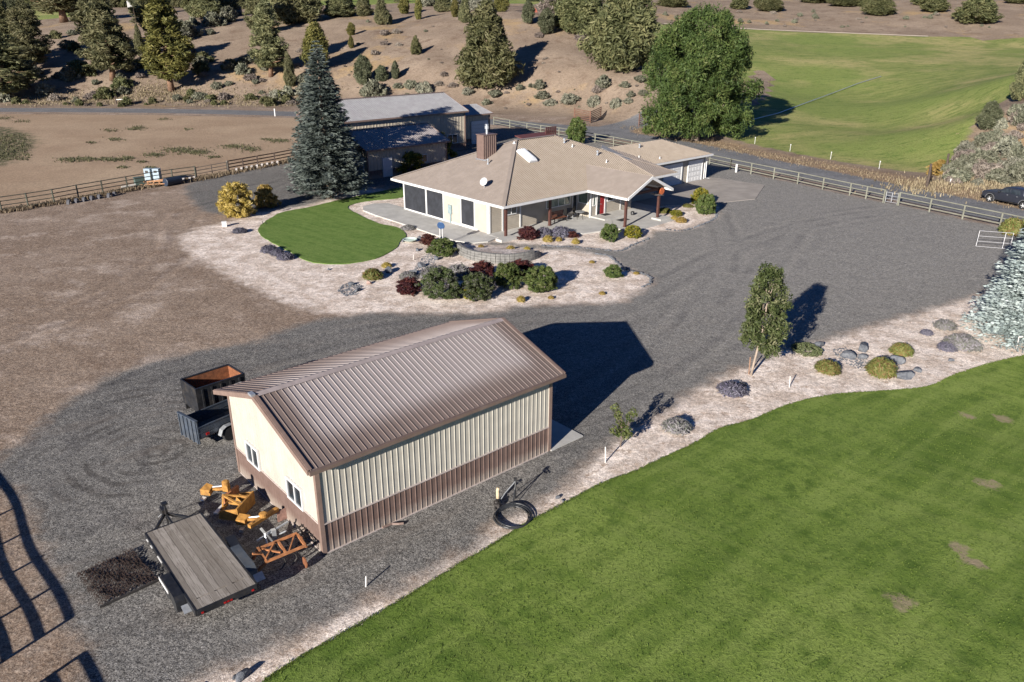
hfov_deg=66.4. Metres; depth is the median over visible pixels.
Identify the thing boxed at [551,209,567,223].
garden bench
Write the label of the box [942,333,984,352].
shrub
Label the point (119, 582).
chain harrow
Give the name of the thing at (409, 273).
shrub
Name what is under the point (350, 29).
juniper tree
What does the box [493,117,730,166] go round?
rail fence
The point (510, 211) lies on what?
window
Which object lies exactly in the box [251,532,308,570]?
cultivator
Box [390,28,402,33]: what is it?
sagebrush
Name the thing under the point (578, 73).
hillside
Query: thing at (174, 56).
pine tree
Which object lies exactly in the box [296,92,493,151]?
barn
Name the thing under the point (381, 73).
juniper tree
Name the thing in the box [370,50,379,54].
sagebrush
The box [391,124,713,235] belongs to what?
ranch house
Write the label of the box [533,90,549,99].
sagebrush
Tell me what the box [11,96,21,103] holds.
sagebrush
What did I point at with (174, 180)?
blue drum
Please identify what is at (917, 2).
juniper tree
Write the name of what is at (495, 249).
raised bed ground
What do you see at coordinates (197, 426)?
utility trailer
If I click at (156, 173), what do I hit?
electrical cabinet
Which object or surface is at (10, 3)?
tree
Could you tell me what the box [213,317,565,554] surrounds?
metal shed
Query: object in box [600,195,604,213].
door
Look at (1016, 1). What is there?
juniper tree
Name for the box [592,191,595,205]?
window
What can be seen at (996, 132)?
sagebrush
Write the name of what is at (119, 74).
sagebrush
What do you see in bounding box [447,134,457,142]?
window
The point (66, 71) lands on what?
sagebrush
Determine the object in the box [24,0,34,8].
tree
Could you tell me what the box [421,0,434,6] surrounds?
sagebrush
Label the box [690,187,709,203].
shrub
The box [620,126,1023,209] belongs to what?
dry verge grass
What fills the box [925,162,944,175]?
rabbitbrush
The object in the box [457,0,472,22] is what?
juniper tree
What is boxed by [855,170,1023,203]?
dry bank grass
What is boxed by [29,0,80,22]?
pine tree
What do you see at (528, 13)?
juniper tree
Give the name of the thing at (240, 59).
sagebrush
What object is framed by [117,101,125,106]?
sagebrush
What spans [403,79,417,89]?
sagebrush
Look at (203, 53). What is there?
sagebrush
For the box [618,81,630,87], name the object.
sagebrush
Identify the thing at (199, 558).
flatbed trailer
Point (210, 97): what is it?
sagebrush
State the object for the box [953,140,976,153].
sagebrush
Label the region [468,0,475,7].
sagebrush
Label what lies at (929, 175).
old post
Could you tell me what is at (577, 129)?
leafy bush
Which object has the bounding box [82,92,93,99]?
sagebrush
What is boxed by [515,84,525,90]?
sagebrush
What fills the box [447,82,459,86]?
sagebrush
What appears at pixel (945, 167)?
sagebrush
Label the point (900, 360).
boulder
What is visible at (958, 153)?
sagebrush
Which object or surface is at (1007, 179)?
sagebrush
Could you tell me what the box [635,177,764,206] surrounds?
driveway slab
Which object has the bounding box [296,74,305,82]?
sagebrush
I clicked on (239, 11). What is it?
sagebrush
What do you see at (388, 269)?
boulder
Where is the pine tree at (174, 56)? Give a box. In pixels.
[138,0,197,91]
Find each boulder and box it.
[235,668,251,681]
[385,266,391,272]
[417,262,425,266]
[814,341,823,347]
[840,350,856,358]
[858,342,867,352]
[859,354,867,358]
[889,355,905,364]
[896,371,914,379]
[913,367,921,372]
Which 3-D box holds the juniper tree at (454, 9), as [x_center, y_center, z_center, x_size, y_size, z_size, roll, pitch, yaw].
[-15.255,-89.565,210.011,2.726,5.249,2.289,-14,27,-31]
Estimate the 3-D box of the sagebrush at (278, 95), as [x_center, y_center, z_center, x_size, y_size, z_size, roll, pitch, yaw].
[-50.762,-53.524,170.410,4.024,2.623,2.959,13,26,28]
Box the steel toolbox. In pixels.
[225,534,246,562]
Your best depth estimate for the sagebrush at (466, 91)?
165.19 m
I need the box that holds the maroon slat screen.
[545,126,555,134]
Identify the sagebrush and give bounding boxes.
[0,92,13,102]
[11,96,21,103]
[28,64,43,75]
[35,82,56,95]
[46,93,62,100]
[49,30,61,38]
[51,71,60,78]
[57,39,73,48]
[58,65,80,80]
[65,29,77,35]
[65,59,87,72]
[67,41,81,51]
[70,65,78,76]
[70,96,78,102]
[73,99,83,105]
[79,64,97,75]
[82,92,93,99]
[91,79,100,84]
[93,86,117,99]
[110,76,133,89]
[115,72,126,77]
[117,86,129,94]
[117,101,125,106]
[121,96,133,104]
[122,62,140,70]
[132,58,144,68]
[135,72,145,77]
[148,97,157,103]
[171,94,182,100]
[176,19,203,36]
[180,29,194,39]
[183,95,190,101]
[186,88,194,95]
[188,16,200,25]
[190,60,209,73]
[191,55,209,63]
[191,91,199,100]
[196,51,208,56]
[197,92,207,99]
[199,72,209,76]
[200,11,226,26]
[204,95,214,100]
[205,28,215,34]
[206,56,213,61]
[210,81,222,89]
[210,100,217,104]
[217,92,230,100]
[219,6,238,21]
[220,58,241,69]
[220,100,228,104]
[223,60,236,69]
[224,80,233,85]
[234,63,251,74]
[235,5,242,15]
[236,57,247,64]
[239,55,252,63]
[242,73,256,80]
[243,93,257,100]
[251,79,258,83]
[259,95,267,103]
[264,97,277,106]
[268,89,284,98]
[273,90,283,99]
[279,94,291,103]
[282,85,294,95]
[284,100,295,104]
[294,84,305,96]
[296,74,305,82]
[359,84,371,96]
[364,78,387,96]
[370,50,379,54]
[379,29,389,35]
[379,41,388,44]
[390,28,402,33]
[393,83,403,88]
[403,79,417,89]
[414,81,433,93]
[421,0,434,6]
[434,80,443,85]
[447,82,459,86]
[462,87,474,94]
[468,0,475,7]
[473,0,493,8]
[481,98,492,105]
[487,89,502,97]
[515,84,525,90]
[532,79,545,88]
[533,32,542,37]
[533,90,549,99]
[542,98,556,105]
[559,93,579,104]
[574,33,586,40]
[586,94,600,107]
[591,84,605,92]
[595,74,610,87]
[609,97,621,108]
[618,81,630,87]
[623,97,632,103]
[626,91,634,96]
[634,75,646,81]
[638,89,647,95]
[939,162,958,174]
[941,169,970,181]
[943,176,962,183]
[950,149,975,159]
[952,157,966,168]
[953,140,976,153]
[958,153,979,164]
[959,167,974,176]
[963,163,973,170]
[969,177,984,185]
[971,162,983,173]
[973,134,991,146]
[973,161,1003,180]
[975,146,993,151]
[975,149,1000,164]
[977,157,988,163]
[981,132,999,143]
[982,141,996,148]
[984,168,1007,181]
[988,129,1006,139]
[991,134,1021,154]
[992,117,1008,129]
[997,157,1023,174]
[998,176,1016,184]
[1000,145,1019,158]
[1002,142,1023,157]
[1007,103,1023,114]
[1007,110,1023,124]
[1007,160,1023,183]
[1008,129,1023,138]
[1010,108,1023,126]
[1017,123,1023,130]
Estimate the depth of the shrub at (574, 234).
67.25 m
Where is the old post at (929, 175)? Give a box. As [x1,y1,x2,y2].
[925,164,931,186]
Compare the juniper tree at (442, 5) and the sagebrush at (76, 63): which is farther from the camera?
the juniper tree at (442, 5)
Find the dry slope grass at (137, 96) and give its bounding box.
[6,70,342,107]
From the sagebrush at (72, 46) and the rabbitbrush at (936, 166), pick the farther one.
the sagebrush at (72, 46)
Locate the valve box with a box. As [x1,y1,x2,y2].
[494,499,498,509]
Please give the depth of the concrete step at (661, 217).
73.30 m
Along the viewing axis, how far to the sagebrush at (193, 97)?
170.32 m
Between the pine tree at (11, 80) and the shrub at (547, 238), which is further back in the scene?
the pine tree at (11, 80)
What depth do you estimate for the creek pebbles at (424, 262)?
60.58 m
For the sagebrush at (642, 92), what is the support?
on the hillside
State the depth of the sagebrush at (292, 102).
166.68 m
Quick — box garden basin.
[403,237,416,241]
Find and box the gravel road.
[0,107,1023,221]
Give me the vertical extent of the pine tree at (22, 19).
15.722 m
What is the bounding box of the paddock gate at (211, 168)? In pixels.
[195,161,228,175]
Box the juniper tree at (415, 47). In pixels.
[410,35,421,54]
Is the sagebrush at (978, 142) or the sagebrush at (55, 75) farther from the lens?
the sagebrush at (55, 75)
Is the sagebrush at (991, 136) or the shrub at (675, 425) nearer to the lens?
the shrub at (675, 425)
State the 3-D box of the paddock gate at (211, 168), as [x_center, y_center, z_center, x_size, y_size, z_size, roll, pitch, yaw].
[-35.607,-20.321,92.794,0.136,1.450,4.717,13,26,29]
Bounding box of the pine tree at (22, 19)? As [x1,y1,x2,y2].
[5,0,54,65]
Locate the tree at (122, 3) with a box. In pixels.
[119,0,126,6]
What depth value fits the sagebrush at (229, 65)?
181.35 m
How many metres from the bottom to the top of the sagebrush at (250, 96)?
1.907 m
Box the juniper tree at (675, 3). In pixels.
[655,0,689,6]
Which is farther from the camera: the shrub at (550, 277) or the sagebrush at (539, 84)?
the sagebrush at (539, 84)
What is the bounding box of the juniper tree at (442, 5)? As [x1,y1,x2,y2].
[433,0,451,11]
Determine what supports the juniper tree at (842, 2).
on the hillside
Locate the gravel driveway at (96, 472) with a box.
[0,128,1023,681]
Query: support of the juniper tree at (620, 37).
on the hillside
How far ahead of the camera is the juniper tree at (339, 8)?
223.36 m
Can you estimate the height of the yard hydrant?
0.950 m
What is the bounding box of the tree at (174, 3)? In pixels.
[170,0,180,6]
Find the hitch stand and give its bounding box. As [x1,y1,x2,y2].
[256,521,287,547]
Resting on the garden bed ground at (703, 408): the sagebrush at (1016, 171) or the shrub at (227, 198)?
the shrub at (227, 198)
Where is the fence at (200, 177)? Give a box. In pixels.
[0,157,299,212]
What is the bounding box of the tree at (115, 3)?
[108,0,120,7]
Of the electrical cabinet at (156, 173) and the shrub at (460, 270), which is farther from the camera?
the electrical cabinet at (156, 173)
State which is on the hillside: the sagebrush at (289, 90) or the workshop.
the sagebrush at (289, 90)
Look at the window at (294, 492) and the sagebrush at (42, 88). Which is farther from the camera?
the sagebrush at (42, 88)
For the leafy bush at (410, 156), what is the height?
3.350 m
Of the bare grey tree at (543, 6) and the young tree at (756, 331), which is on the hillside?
the bare grey tree at (543, 6)
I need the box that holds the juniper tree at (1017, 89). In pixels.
[1009,60,1023,100]
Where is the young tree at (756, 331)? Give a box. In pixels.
[738,261,793,375]
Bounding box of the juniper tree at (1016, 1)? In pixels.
[1004,0,1023,3]
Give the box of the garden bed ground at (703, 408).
[179,188,1023,681]
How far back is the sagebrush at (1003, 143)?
97.44 m
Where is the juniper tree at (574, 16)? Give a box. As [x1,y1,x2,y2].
[553,0,605,34]
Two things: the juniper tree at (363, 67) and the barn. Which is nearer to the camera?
the barn
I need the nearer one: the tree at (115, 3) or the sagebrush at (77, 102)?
the sagebrush at (77, 102)
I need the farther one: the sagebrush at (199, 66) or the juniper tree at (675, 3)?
the juniper tree at (675, 3)
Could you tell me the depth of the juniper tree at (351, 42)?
191.17 m
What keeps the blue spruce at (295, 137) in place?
on the gravel driveway at (96, 472)
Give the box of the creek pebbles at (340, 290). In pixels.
[337,283,363,295]
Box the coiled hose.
[493,482,532,529]
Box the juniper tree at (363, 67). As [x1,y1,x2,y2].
[352,53,372,84]
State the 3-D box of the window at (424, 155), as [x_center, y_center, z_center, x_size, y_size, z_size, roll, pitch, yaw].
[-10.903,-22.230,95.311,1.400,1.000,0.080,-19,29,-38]
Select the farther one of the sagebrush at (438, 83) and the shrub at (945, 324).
the sagebrush at (438, 83)
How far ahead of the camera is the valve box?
30.08 m
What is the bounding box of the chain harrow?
[77,548,158,607]
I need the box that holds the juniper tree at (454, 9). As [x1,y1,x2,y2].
[450,0,458,16]
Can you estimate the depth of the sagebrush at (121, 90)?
173.30 m
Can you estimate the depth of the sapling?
34.12 m
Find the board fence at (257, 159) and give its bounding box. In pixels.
[227,149,294,171]
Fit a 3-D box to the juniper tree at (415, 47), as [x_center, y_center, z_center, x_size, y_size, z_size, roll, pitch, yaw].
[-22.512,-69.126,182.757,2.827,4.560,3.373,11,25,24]
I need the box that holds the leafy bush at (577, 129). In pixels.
[565,117,587,142]
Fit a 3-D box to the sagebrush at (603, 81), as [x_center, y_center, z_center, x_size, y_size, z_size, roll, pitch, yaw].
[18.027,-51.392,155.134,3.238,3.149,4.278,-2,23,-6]
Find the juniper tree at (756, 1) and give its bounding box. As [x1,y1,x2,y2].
[753,0,761,6]
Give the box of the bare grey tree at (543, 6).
[535,0,560,14]
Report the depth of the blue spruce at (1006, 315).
46.11 m
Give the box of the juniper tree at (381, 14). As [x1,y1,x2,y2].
[373,0,389,24]
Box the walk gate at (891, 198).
[884,190,898,204]
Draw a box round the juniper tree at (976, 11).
[951,0,1003,23]
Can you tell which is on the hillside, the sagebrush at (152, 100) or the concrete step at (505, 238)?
the sagebrush at (152, 100)
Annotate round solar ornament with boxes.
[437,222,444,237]
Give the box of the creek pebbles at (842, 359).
[833,347,870,370]
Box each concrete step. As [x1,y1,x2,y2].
[496,235,516,242]
[651,215,670,220]
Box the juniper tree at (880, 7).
[859,0,897,15]
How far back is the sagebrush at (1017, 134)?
100.83 m
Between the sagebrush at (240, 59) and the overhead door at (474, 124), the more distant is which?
the sagebrush at (240, 59)
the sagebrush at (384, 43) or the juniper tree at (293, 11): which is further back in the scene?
the juniper tree at (293, 11)
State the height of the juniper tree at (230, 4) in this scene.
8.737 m
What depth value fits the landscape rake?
27.93 m
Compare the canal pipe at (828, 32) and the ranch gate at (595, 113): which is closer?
the ranch gate at (595, 113)
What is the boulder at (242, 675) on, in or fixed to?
on the garden bed ground at (703, 408)
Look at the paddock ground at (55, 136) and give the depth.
113.93 m
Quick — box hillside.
[0,0,1023,204]
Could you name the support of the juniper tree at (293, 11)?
on the hillside
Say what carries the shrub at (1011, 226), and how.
on the gravel driveway at (96, 472)
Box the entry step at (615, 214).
[591,209,630,220]
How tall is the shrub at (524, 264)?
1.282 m
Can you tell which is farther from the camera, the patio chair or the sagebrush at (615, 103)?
the sagebrush at (615, 103)
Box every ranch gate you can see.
[574,108,589,120]
[590,106,601,122]
[638,113,651,126]
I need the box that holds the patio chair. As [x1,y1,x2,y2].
[567,208,572,219]
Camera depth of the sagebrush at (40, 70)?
181.52 m
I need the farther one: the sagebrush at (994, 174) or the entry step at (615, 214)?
the sagebrush at (994, 174)
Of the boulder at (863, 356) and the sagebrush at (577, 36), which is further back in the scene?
the sagebrush at (577, 36)
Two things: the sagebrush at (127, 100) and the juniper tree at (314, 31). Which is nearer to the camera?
the sagebrush at (127, 100)
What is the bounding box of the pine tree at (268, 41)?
[246,0,288,76]
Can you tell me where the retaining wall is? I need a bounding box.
[456,242,540,263]
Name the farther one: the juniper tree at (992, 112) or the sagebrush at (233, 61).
the sagebrush at (233, 61)
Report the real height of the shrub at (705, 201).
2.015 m
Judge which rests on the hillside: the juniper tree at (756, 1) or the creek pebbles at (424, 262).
the juniper tree at (756, 1)
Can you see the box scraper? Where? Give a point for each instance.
(246, 503)
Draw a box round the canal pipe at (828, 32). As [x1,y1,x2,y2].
[664,23,927,36]
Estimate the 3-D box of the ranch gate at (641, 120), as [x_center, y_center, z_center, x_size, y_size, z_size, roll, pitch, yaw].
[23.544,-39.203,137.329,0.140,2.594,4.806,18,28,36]
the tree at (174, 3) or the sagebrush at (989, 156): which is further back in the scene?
the tree at (174, 3)
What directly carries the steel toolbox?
on the gravel driveway at (96, 472)
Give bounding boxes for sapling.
[608,403,637,446]
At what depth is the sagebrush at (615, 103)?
147.92 m
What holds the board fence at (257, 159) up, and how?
on the gravel driveway at (96, 472)
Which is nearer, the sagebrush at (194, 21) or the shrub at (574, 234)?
the shrub at (574, 234)
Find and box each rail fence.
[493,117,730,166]
[730,158,885,202]
[897,192,1023,224]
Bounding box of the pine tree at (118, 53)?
[74,0,139,80]
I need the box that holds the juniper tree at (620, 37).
[577,0,661,72]
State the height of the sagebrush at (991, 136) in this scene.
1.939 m
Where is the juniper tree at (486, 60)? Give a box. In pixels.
[453,0,524,88]
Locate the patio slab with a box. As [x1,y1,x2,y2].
[363,203,496,243]
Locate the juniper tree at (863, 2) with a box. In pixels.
[855,0,870,5]
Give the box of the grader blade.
[236,507,286,532]
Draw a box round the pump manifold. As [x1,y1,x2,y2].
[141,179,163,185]
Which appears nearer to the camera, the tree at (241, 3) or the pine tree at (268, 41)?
the pine tree at (268, 41)
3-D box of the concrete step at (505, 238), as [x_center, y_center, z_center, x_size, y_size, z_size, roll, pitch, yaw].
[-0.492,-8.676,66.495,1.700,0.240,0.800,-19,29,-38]
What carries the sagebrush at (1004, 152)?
on the hillside
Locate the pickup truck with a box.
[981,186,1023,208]
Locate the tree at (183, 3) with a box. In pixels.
[179,0,189,7]
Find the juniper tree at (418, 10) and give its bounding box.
[414,0,421,19]
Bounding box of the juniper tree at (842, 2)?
[826,0,859,5]
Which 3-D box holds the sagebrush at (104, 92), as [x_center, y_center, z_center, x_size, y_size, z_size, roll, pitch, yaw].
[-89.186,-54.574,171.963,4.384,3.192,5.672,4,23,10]
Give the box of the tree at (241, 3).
[236,0,246,8]
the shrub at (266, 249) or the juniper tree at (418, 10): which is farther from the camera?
the juniper tree at (418, 10)
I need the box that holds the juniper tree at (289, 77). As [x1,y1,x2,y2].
[283,51,296,86]
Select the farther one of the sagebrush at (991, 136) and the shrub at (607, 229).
the sagebrush at (991, 136)
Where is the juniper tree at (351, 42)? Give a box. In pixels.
[348,35,353,48]
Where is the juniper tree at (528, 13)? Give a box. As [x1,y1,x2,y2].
[521,0,535,23]
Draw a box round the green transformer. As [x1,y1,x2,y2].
[132,176,144,185]
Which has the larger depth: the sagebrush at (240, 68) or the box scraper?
the sagebrush at (240, 68)
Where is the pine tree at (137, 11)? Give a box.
[127,0,163,30]
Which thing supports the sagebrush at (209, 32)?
on the hillside
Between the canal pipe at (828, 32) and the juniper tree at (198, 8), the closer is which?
the juniper tree at (198, 8)
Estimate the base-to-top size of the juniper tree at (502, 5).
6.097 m
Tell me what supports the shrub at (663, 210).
on the garden bed ground at (703, 408)
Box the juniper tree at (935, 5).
[920,0,950,11]
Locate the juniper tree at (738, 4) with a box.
[730,0,748,8]
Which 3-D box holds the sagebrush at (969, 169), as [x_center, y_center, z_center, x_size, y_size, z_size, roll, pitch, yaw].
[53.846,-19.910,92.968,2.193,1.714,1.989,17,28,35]
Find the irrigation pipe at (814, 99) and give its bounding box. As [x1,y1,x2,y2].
[740,76,880,122]
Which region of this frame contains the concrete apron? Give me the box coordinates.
[550,420,582,450]
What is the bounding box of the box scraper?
[214,491,254,520]
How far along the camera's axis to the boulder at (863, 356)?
43.52 m
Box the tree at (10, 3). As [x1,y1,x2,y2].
[4,0,18,7]
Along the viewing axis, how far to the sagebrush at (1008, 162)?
92.55 m
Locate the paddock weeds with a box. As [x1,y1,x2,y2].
[0,115,290,168]
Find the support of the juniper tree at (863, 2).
on the hillside
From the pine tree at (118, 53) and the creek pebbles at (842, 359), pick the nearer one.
the creek pebbles at (842, 359)
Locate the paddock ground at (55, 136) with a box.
[0,114,301,208]
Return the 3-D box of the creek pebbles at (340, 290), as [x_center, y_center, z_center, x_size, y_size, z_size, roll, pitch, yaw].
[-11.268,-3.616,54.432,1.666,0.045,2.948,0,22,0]
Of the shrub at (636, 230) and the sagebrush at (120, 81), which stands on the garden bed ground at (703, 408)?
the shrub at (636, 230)
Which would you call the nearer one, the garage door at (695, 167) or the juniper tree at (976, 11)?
the garage door at (695, 167)
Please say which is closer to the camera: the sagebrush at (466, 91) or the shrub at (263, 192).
the shrub at (263, 192)
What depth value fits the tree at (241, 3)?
274.75 m
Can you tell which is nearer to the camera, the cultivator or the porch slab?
the cultivator
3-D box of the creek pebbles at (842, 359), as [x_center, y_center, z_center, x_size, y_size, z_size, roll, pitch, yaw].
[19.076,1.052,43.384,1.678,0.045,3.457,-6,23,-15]
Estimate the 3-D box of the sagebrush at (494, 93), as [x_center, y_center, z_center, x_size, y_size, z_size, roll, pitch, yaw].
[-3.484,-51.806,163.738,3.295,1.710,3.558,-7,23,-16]
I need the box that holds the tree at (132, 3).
[127,0,137,6]
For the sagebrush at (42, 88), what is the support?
on the hillside
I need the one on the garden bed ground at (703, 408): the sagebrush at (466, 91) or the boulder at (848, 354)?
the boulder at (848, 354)
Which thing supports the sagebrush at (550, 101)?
on the hillside
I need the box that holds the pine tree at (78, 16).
[68,0,120,44]
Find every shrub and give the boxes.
[215,182,256,217]
[231,227,247,233]
[251,184,281,208]
[260,244,277,253]
[269,249,283,256]
[276,252,295,260]
[361,268,384,280]
[381,262,392,267]
[395,276,421,296]
[398,270,417,279]
[400,224,415,230]
[414,266,463,299]
[417,264,442,279]
[418,233,435,245]
[424,237,456,256]
[447,262,469,279]
[456,271,496,301]
[464,286,476,300]
[469,260,495,276]
[493,262,525,289]
[508,259,534,276]
[516,295,524,302]
[517,225,539,239]
[520,265,557,292]
[537,226,552,237]
[542,235,553,241]
[551,225,570,237]
[568,231,578,237]
[571,238,579,244]
[599,223,621,242]
[602,264,623,277]
[623,225,642,238]
[659,207,671,213]
[660,416,692,435]
[670,210,682,216]
[676,216,686,222]
[682,203,693,207]
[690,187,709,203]
[694,193,716,214]
[716,380,748,398]
[791,342,823,356]
[812,358,841,375]
[864,354,898,379]
[887,341,914,356]
[920,328,933,335]
[933,318,958,330]
[936,341,958,352]
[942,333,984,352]
[996,216,1023,235]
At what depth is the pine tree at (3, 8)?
180.73 m
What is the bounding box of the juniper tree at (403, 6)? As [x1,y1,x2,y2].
[397,0,409,13]
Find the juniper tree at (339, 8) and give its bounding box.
[323,0,355,16]
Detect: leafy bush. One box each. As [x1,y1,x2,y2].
[396,151,430,173]
[425,131,457,163]
[565,117,587,142]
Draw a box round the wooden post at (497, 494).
[496,487,499,501]
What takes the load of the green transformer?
on the paddock ground at (55, 136)
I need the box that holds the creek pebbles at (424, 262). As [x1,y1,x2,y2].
[414,253,434,274]
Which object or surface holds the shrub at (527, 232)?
on the garden bed ground at (703, 408)
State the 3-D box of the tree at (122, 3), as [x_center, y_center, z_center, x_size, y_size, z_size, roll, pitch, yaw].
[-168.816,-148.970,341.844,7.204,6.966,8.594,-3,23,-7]
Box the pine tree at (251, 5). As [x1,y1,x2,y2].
[242,0,260,29]
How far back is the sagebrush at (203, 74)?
179.41 m
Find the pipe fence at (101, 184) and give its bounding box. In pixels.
[0,166,196,210]
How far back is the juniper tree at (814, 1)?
330.84 m
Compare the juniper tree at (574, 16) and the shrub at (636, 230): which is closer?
the shrub at (636, 230)
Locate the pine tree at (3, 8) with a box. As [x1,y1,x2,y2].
[0,0,24,47]
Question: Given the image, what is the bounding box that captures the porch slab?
[487,215,612,237]
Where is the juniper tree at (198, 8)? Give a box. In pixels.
[183,0,221,17]
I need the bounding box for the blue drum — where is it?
[163,176,182,185]
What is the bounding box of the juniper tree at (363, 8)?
[355,0,373,16]
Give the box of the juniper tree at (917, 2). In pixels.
[910,0,927,5]
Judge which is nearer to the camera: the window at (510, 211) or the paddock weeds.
the window at (510, 211)
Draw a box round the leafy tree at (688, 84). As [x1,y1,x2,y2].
[638,1,764,140]
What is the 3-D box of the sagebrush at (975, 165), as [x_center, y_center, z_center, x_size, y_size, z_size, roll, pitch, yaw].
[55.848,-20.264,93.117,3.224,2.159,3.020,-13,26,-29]
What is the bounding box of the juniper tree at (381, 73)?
[373,65,389,81]
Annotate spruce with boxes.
[132,9,144,55]
[283,46,362,177]
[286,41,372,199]
[959,228,1023,355]
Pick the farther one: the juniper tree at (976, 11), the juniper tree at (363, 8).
the juniper tree at (976, 11)
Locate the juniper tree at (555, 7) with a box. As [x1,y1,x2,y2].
[549,0,563,26]
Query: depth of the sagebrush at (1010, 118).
104.00 m
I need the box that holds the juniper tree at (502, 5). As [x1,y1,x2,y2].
[493,0,509,11]
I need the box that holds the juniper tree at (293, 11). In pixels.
[269,0,324,23]
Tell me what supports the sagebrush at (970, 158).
on the hillside
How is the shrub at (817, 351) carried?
on the garden bed ground at (703, 408)
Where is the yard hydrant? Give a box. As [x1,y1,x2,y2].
[501,477,522,498]
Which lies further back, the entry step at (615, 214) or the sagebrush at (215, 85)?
the sagebrush at (215, 85)
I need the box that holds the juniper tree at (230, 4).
[218,0,239,9]
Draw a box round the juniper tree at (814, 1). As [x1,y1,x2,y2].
[801,0,826,2]
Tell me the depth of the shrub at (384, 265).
59.09 m
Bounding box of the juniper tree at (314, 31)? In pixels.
[299,21,329,68]
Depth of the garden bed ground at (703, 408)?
47.72 m
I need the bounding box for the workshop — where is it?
[341,122,450,179]
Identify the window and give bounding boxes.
[244,439,260,471]
[285,475,304,511]
[418,154,427,161]
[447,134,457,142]
[507,207,516,214]
[546,196,570,208]
[572,195,577,215]
[578,193,588,204]
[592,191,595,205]
[607,194,617,201]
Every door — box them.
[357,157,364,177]
[382,156,392,176]
[471,120,487,143]
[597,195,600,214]
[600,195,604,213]
[662,163,682,185]
[686,159,703,181]
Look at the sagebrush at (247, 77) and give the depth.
176.53 m
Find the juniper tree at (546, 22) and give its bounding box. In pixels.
[537,7,554,34]
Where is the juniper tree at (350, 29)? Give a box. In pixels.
[346,22,354,35]
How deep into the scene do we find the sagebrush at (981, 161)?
96.20 m
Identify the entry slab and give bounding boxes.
[612,202,673,230]
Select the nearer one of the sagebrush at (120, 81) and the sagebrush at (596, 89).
the sagebrush at (596, 89)
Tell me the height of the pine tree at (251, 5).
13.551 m
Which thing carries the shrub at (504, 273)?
on the garden bed ground at (703, 408)
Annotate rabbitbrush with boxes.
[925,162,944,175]
[937,159,945,164]
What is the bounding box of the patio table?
[575,210,584,219]
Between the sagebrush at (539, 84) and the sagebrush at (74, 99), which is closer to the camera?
the sagebrush at (539, 84)
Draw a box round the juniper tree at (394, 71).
[390,60,398,78]
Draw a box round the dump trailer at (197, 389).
[180,364,245,411]
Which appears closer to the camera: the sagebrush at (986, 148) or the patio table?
the patio table
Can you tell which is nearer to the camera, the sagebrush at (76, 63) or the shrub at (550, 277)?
the shrub at (550, 277)
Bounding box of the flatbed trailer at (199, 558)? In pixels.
[144,501,265,615]
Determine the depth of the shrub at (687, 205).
78.24 m
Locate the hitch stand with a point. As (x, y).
(272, 531)
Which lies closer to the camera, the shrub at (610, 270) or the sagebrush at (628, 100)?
the shrub at (610, 270)
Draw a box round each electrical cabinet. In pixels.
[143,168,152,180]
[152,168,161,179]
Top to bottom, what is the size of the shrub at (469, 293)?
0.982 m
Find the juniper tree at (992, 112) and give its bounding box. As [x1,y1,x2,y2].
[975,100,1004,130]
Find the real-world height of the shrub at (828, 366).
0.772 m
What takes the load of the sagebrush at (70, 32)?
on the hillside
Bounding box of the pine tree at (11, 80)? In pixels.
[0,31,51,97]
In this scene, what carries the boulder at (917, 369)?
on the garden bed ground at (703, 408)
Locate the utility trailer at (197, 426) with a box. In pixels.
[176,399,232,443]
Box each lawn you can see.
[258,187,405,263]
[265,355,1023,681]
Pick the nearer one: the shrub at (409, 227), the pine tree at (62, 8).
the shrub at (409, 227)
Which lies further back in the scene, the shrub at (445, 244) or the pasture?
the pasture
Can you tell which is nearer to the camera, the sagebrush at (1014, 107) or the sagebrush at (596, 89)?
the sagebrush at (1014, 107)
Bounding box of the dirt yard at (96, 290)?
[0,108,1019,681]
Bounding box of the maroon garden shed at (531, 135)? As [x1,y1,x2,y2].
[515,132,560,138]
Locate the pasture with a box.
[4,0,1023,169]
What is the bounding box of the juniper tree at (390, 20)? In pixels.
[388,14,392,24]
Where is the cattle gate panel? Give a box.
[976,231,1013,248]
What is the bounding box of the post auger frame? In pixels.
[200,479,239,503]
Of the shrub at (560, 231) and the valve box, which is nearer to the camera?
the valve box
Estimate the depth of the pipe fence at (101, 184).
81.74 m
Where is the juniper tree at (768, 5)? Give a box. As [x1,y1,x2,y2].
[754,0,784,11]
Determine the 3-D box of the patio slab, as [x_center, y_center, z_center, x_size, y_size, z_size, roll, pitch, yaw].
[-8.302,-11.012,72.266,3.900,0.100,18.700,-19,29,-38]
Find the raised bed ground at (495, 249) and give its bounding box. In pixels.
[469,246,535,253]
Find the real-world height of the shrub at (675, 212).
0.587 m
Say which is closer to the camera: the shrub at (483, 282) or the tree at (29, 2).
the shrub at (483, 282)
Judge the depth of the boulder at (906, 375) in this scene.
41.02 m
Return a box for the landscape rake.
[292,524,316,545]
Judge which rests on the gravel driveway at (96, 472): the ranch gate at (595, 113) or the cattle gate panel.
the cattle gate panel

